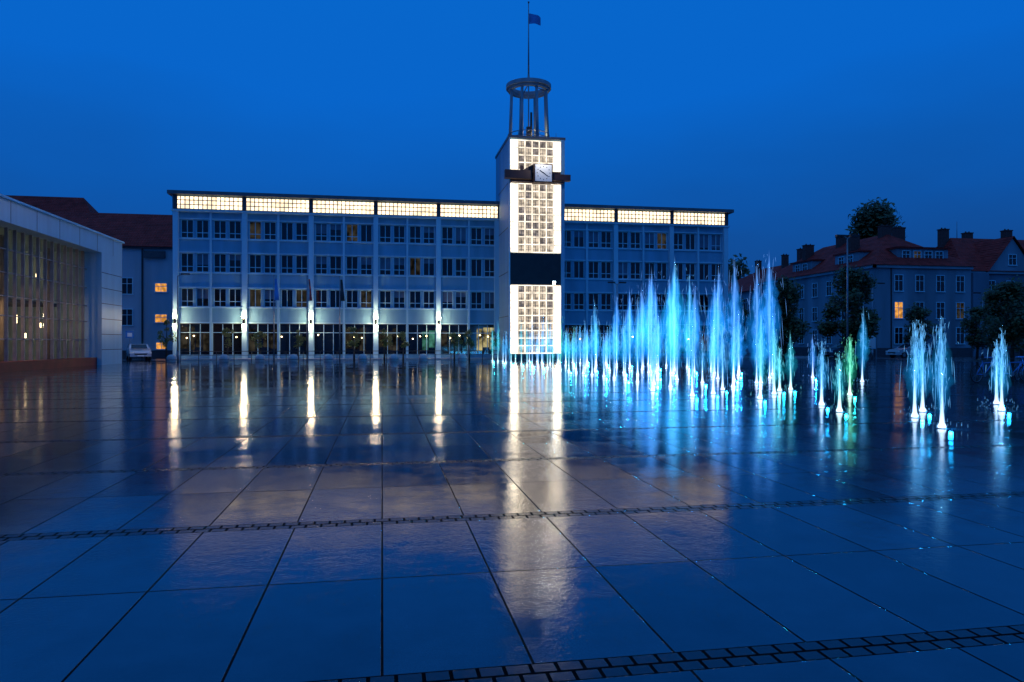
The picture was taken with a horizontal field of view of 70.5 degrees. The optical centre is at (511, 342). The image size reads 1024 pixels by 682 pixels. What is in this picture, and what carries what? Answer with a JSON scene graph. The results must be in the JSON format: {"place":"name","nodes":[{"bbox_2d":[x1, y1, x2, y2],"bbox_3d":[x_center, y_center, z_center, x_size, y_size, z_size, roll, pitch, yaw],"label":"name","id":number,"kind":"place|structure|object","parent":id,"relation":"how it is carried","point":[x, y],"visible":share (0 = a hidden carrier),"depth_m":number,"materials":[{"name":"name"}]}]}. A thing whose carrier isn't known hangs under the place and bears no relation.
{"place":"outdoors","nodes":[
{"label":"outdoors","id":0,"kind":"place"},
{"bbox_2d":[6,195,97,212],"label":"roof","id":1,"kind":"structure","parent":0,"point":[63,204],"depth_m":88.50,"materials":[{"name":"tile"}]},
{"bbox_2d":[122,246,172,357],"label":"walls","id":2,"kind":"structure","parent":0,"point":[145,302],"depth_m":74.56,"materials":[{"name":"paint"}]},
{"bbox_2d":[46,211,172,246],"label":"roof","id":3,"kind":"structure","parent":2,"relation":"on","point":[151,230],"depth_m":77.33,"materials":[{"name":"tile"}]},
{"bbox_2d":[122,251,172,349],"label":"windows","id":4,"kind":"structure","parent":2,"relation":"attached to","point":[127,289],"depth_m":74.27,"materials":[{"name":"glass"}]},
{"bbox_2d":[0,358,1023,681],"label":"plaza pavement","id":5,"kind":"structure","parent":0,"point":[352,520],"depth_m":6.40,"materials":[{"name":"stone"}]},
{"bbox_2d":[0,194,124,372],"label":"glass pavilion","id":6,"kind":"structure","parent":5,"relation":"on","point":[60,292],"depth_m":49.07,"materials":[{"name":"glass"}]},
{"bbox_2d":[156,319,176,358],"bbox_3d":[-29.659,-0.216,62.197,1.674,3.642,1.137,0,0,-10],"label":"young tree","id":7,"kind":"object","parent":5,"relation":"on","point":[166,341],"visible":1,"depth_m":62.20,"materials":[{"name":"green plant"}]},
{"bbox_2d":[166,354,176,362],"bbox_3d":[-27.276,1.269,58.100,0.800,0.638,0.800,0,0,-10],"label":"stone bollard","id":8,"kind":"object","parent":5,"relation":"on","point":[171,358],"visible":1,"depth_m":57.83,"materials":[{"name":"stone"}]},
{"bbox_2d":[176,273,189,361],"bbox_3d":[-27.500,-2.100,60.599,1.059,7.400,0.260,0,0,-10],"label":"street lamp","id":9,"kind":"object","parent":5,"relation":"on","point":[177,353],"visible":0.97,"depth_m":60.47,"materials":[{"name":"metal"}]},
{"bbox_2d":[219,354,229,361],"bbox_3d":[-23.339,1.269,58.805,0.800,0.638,0.800,0,0,-10],"label":"stone bollard","id":10,"kind":"object","parent":5,"relation":"on","point":[224,358],"visible":0.93,"depth_m":58.52,"materials":[{"name":"stone"}]},
{"bbox_2d":[222,328,234,354],"bbox_3d":[-25.118,0.134,63.857,1.219,2.935,0.980,0,0,4],"label":"young tree","id":11,"kind":"object","parent":5,"relation":"on","point":[227,334],"visible":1,"depth_m":63.73,"materials":[{"name":"green plant"}]},
{"bbox_2d":[251,331,266,353],"bbox_3d":[-22.369,0.267,64.288,1.254,2.673,1.272,0,0,5],"label":"young tree","id":12,"kind":"object","parent":5,"relation":"on","point":[256,337],"visible":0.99,"depth_m":64.20,"materials":[{"name":"green plant"}]},
{"bbox_2d":[255,354,264,361],"bbox_3d":[-20.632,1.269,59.290,0.800,0.638,0.800,0,0,-10],"label":"stone bollard","id":13,"kind":"object","parent":5,"relation":"on","point":[259,357],"visible":0.96,"depth_m":59.00,"materials":[{"name":"stone"}]},
{"bbox_2d":[273,275,278,360],"bbox_3d":[-20.604,-2.160,63.356,0.510,7.520,0.187,0,0,-10],"label":"flagpole","id":14,"kind":"object","parent":5,"relation":"on","point":[276,295],"visible":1,"depth_m":63.31,"materials":[{"name":"metal"}]},
{"bbox_2d":[288,354,297,361],"bbox_3d":[-18.024,1.269,59.758,0.800,0.638,0.800,0,0,-10],"label":"stone bollard","id":15,"kind":"object","parent":5,"relation":"on","point":[293,357],"visible":0.99,"depth_m":59.46,"materials":[{"name":"stone"}]},
{"bbox_2d":[293,330,305,359],"bbox_3d":[-19.001,0.210,64.829,1.162,2.785,1.178,0,0,-10],"label":"young tree","id":16,"kind":"object","parent":5,"relation":"on","point":[299,338],"visible":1,"depth_m":64.74,"materials":[{"name":"green plant"}]},
{"bbox_2d":[306,276,311,360],"bbox_3d":[-17.848,-2.160,63.850,0.510,7.520,0.187,0,0,-10],"label":"flagpole","id":17,"kind":"object","parent":5,"relation":"on","point":[309,296],"visible":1,"depth_m":63.80,"materials":[{"name":"metal"}]},
{"bbox_2d":[323,354,332,361],"bbox_3d":[-15.268,1.269,60.252,0.800,0.638,0.800,0,0,-10],"label":"stone bollard","id":18,"kind":"object","parent":5,"relation":"on","point":[328,357],"visible":1,"depth_m":59.96,"materials":[{"name":"stone"}]},
{"bbox_2d":[180,350,497,360],"bbox_3d":[-14.852,1.161,64.593,27.608,0.879,0.058,0,0,-10],"label":"railing","id":19,"kind":"object","parent":5,"relation":"on","point":[216,355],"visible":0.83,"depth_m":63.38,"materials":[{"name":"metal"}]},
{"bbox_2d":[339,276,344,360],"bbox_3d":[-15.092,-2.160,64.344,0.510,7.520,0.187,0,0,-10],"label":"flagpole","id":20,"kind":"object","parent":5,"relation":"on","point":[341,294],"visible":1,"depth_m":64.28,"materials":[{"name":"metal"}]},
{"bbox_2d":[346,327,361,359],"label":"young tree","id":21,"kind":"object","parent":5,"relation":"on","point":[354,344],"visible":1,"depth_m":65.67,"materials":[{"name":"green plant"}]},
{"bbox_2d":[358,354,366,361],"bbox_3d":[-12.512,1.269,60.745,0.800,0.638,0.800,0,0,-10],"label":"stone bollard","id":22,"kind":"object","parent":5,"relation":"on","point":[362,357],"visible":1,"depth_m":60.44,"materials":[{"name":"stone"}]},
{"bbox_2d":[381,328,392,359],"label":"young tree","id":23,"kind":"object","parent":5,"relation":"on","point":[386,339],"visible":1,"depth_m":66.10,"materials":[{"name":"green plant"}]},
{"bbox_2d":[390,354,398,361],"bbox_3d":[-9.952,1.269,61.204,0.800,0.638,0.800,0,0,-10],"label":"stone bollard","id":24,"kind":"object","parent":5,"relation":"on","point":[394,357],"visible":1,"depth_m":60.91,"materials":[{"name":"stone"}]},
{"bbox_2d":[397,332,409,359],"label":"young tree","id":25,"kind":"object","parent":5,"relation":"on","point":[402,334],"visible":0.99,"depth_m":66.29,"materials":[{"name":"green plant"}]},
{"bbox_2d":[419,354,427,360],"bbox_3d":[-7.541,1.269,61.636,0.800,0.638,0.800,0,0,-10],"label":"stone bollard","id":26,"kind":"object","parent":5,"relation":"on","point":[423,357],"visible":0.94,"depth_m":61.33,"materials":[{"name":"stone"}]},
{"bbox_2d":[167,190,733,358],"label":"town hall","id":27,"kind":"structure","parent":5,"relation":"on","point":[423,274],"depth_m":69.40,"materials":[{"name":"paint"}]},
{"bbox_2d":[180,220,720,354],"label":"window panes","id":28,"kind":"structure","parent":27,"relation":"in","point":[365,346],"depth_m":69.54,"materials":[{"name":"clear glass"}]},
{"bbox_2d":[180,219,721,354],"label":"window frames","id":29,"kind":"structure","parent":27,"relation":"in","point":[187,232],"depth_m":69.52,"materials":[{"name":"paint"}]},
{"bbox_2d":[448,333,462,359],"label":"young tree","id":30,"kind":"object","parent":5,"relation":"on","point":[456,338],"visible":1,"depth_m":67.24,"materials":[{"name":"green plant"}]},
{"bbox_2d":[458,354,466,360],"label":"stone bollard","id":31,"kind":"object","parent":5,"relation":"on","point":[462,357],"visible":0.93,"depth_m":61.94,"materials":[{"name":"stone"}]},
{"bbox_2d":[463,329,474,359],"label":"young tree","id":32,"kind":"object","parent":5,"relation":"on","point":[466,334],"visible":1,"depth_m":67.47,"materials":[{"name":"green plant"}]},
{"bbox_2d":[489,330,499,359],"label":"young tree","id":33,"kind":"object","parent":5,"relation":"on","point":[495,344],"visible":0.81,"depth_m":67.92,"materials":[{"name":"green plant"}]},
{"bbox_2d":[495,1,570,359],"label":"clock tower","id":34,"kind":"structure","parent":5,"relation":"on","point":[532,178],"depth_m":65.55,"materials":[{"name":"paint"}]},
{"bbox_2d":[510,139,560,353],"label":"lit windows","id":35,"kind":"structure","parent":34,"relation":"in","point":[535,209],"depth_m":65.42,"materials":[{"name":"white glass"}]},
{"bbox_2d":[608,282,625,359],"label":"street lamp","id":36,"kind":"object","parent":5,"relation":"on","point":[617,318],"visible":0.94,"depth_m":66.72,"materials":[{"name":"metal"}]},
{"bbox_2d":[715,296,756,358],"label":"linden tree","id":37,"kind":"object","parent":5,"relation":"on","point":[737,324],"visible":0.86,"depth_m":70.56,"materials":[{"name":"green plant"}]},
{"bbox_2d":[491,258,1009,428],"bbox_3d":[7.341,-1.425,38.261,11.175,6.025,49.954,0,0,-10],"label":"fountain","id":38,"kind":"object","parent":5,"relation":"on","point":[838,384],"visible":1,"depth_m":25.32,"materials":[{"name":"liquid"}]},
{"bbox_2d":[753,275,812,359],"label":"linden tree","id":39,"kind":"object","parent":5,"relation":"on","point":[787,294],"visible":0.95,"depth_m":67.02,"materials":[{"name":"green plant"}]},
{"bbox_2d":[835,234,859,365],"bbox_3d":[23.068,-2.900,49.851,1.700,9.000,0.260,0,0,-10],"label":"street lamp","id":40,"kind":"object","parent":5,"relation":"on","point":[847,337],"visible":0.96,"depth_m":49.80,"materials":[{"name":"metal"}]},
{"bbox_2d":[815,265,880,360],"bbox_3d":[29.696,-2.642,64.133,5.388,8.604,5.425,0,0,10],"label":"linden tree","id":41,"kind":"object","parent":5,"relation":"on","point":[860,287],"visible":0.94,"depth_m":63.60,"materials":[{"name":"green plant"}]},
{"bbox_2d":[859,332,876,358],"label":"notice board","id":42,"kind":"object","parent":5,"relation":"on","point":[873,342],"visible":0.3,"depth_m":69.11,"materials":[{"name":"metal"}]},
{"bbox_2d":[902,302,940,360],"bbox_3d":[35.505,-0.956,62.995,2.701,5.122,3.223,0,0,-10],"label":"linden tree","id":43,"kind":"object","parent":5,"relation":"on","point":[919,314],"visible":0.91,"depth_m":62.89,"materials":[{"name":"green plant"}]},
{"bbox_2d":[970,357,1000,382],"bbox_3d":[18.820,1.079,28.771,1.742,1.020,0.540,0,0,-20],"label":"bicycle","id":44,"kind":"object","parent":5,"relation":"on","point":[983,374],"visible":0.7,"depth_m":28.70,"materials":[{"name":"metal"}]},
{"bbox_2d":[994,357,1023,381],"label":"bicycle","id":45,"kind":"object","parent":5,"relation":"on","point":[1011,373],"visible":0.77,"depth_m":29.32,"materials":[{"name":"metal"}]},
{"bbox_2d":[1014,356,1023,380],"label":"bicycle","id":46,"kind":"object","parent":5,"relation":"on","point":[1021,371],"visible":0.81,"depth_m":30.07,"materials":[{"name":"metal"}]},
{"bbox_2d":[0,0,1023,277],"label":"sky","id":47,"kind":"structure","parent":0,"point":[789,116],"materials":[{"name":"blue"}]},
{"bbox_2d":[122,352,1021,362],"bbox_3d":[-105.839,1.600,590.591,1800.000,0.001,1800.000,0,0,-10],"label":"ground","id":48,"kind":"structure","parent":0,"point":[964,358],"depth_m":73.11,"materials":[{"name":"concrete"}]},
{"bbox_2d":[125,331,133,343],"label":"traffic sign","id":49,"kind":"object","parent":48,"relation":"on","point":[129,334],"visible":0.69,"depth_m":66.77,"materials":[{"name":"metal"}]},
{"bbox_2d":[126,344,151,359],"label":"parked car","id":50,"kind":"object","parent":48,"relation":"on","point":[138,350],"visible":0.99,"depth_m":65.46,"materials":[{"name":"silver metal"}]},
{"bbox_2d":[165,356,845,360],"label":"kerb","id":51,"kind":"structure","parent":48,"relation":"on","point":[500,358],"depth_m":70.74,"materials":[{"name":"concrete"}]},
{"bbox_2d":[728,253,790,283],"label":"distant trees","id":52,"kind":"object","parent":48,"relation":"on","point":[733,275],"visible":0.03,"depth_m":158.28,"materials":[{"name":"green plant"}]},
{"bbox_2d":[746,297,774,356],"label":"linden tree","id":53,"kind":"object","parent":48,"relation":"on","point":[753,321],"visible":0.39,"depth_m":75.39,"materials":[{"name":"green plant"}]},
{"bbox_2d":[819,344,864,357],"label":"parked car","id":54,"kind":"object","parent":48,"relation":"on","point":[834,350],"visible":0.55,"depth_m":74.28,"materials":[{"name":"paint"}]},
{"bbox_2d":[844,197,905,238],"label":"tall tree","id":55,"kind":"object","parent":48,"relation":"on","point":[870,218],"visible":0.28,"depth_m":111.25,"materials":[{"name":"green plant"}]},
{"bbox_2d":[871,283,884,357],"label":"street lamp","id":56,"kind":"object","parent":48,"relation":"on","point":[872,310],"visible":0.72,"depth_m":73.56,"materials":[{"name":"metal"}]},
{"bbox_2d":[886,344,932,357],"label":"parked car","id":57,"kind":"object","parent":48,"relation":"on","point":[901,351],"visible":0.8,"depth_m":74.87,"materials":[{"name":"silver metal"}]},
{"bbox_2d":[959,305,996,358],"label":"linden tree","id":58,"kind":"object","parent":48,"relation":"on","point":[976,314],"visible":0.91,"depth_m":70.86,"materials":[{"name":"green plant"}]},
{"bbox_2d":[973,292,983,357],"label":"street lamp","id":59,"kind":"object","parent":48,"relation":"on","point":[982,353],"visible":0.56,"depth_m":73.50,"materials":[{"name":"metal"}]},
{"bbox_2d":[980,301,1009,356],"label":"linden tree","id":60,"kind":"object","parent":48,"relation":"on","point":[991,311],"visible":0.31,"depth_m":75.83,"materials":[{"name":"green plant"}]},
{"bbox_2d":[978,275,1023,361],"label":"linden tree","id":61,"kind":"object","parent":48,"relation":"on","point":[1013,330],"visible":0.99,"depth_m":57.89,"materials":[{"name":"green plant"}]},
{"bbox_2d":[992,292,1023,360],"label":"linden tree","id":62,"kind":"object","parent":48,"relation":"on","point":[1021,353],"visible":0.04,"depth_m":61.58,"materials":[{"name":"green plant"}]},
{"bbox_2d":[728,254,788,352],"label":"row house","id":63,"kind":"structure","parent":0,"point":[747,287],"depth_m":115.60,"materials":[{"name":"paint"}]},
{"bbox_2d":[758,265,972,356],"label":"walls","id":64,"kind":"structure","parent":0,"point":[885,296],"depth_m":83.54,"materials":[{"name":"paint"}]},
{"bbox_2d":[764,250,965,343],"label":"windows","id":65,"kind":"structure","parent":64,"relation":"attached to","point":[919,287],"depth_m":83.91,"materials":[{"name":"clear glass"}]},
{"bbox_2d":[756,234,977,282],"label":"roof","id":66,"kind":"structure","parent":64,"relation":"on","point":[886,249],"depth_m":86.89,"materials":[{"name":"tile"}]},
{"bbox_2d":[796,224,905,260],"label":"chimneys","id":67,"kind":"object","parent":66,"relation":"on","point":[806,252],"visible":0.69,"depth_m":91.71,"materials":[{"name":"brick"}]},
{"bbox_2d":[971,271,1023,355],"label":"walls","id":68,"kind":"structure","parent":0,"point":[980,280],"depth_m":84.37,"materials":[{"name":"grey paint"}]},
{"bbox_2d":[937,228,1023,271],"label":"roof","id":69,"kind":"structure","parent":68,"relation":"on","point":[987,255],"depth_m":87.53,"materials":[{"name":"tile"}]},
{"bbox_2d":[989,254,1017,336],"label":"windows","id":70,"kind":"structure","parent":68,"relation":"attached to","point":[1012,259],"depth_m":85.74,"materials":[{"name":"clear glass"}]}
]}

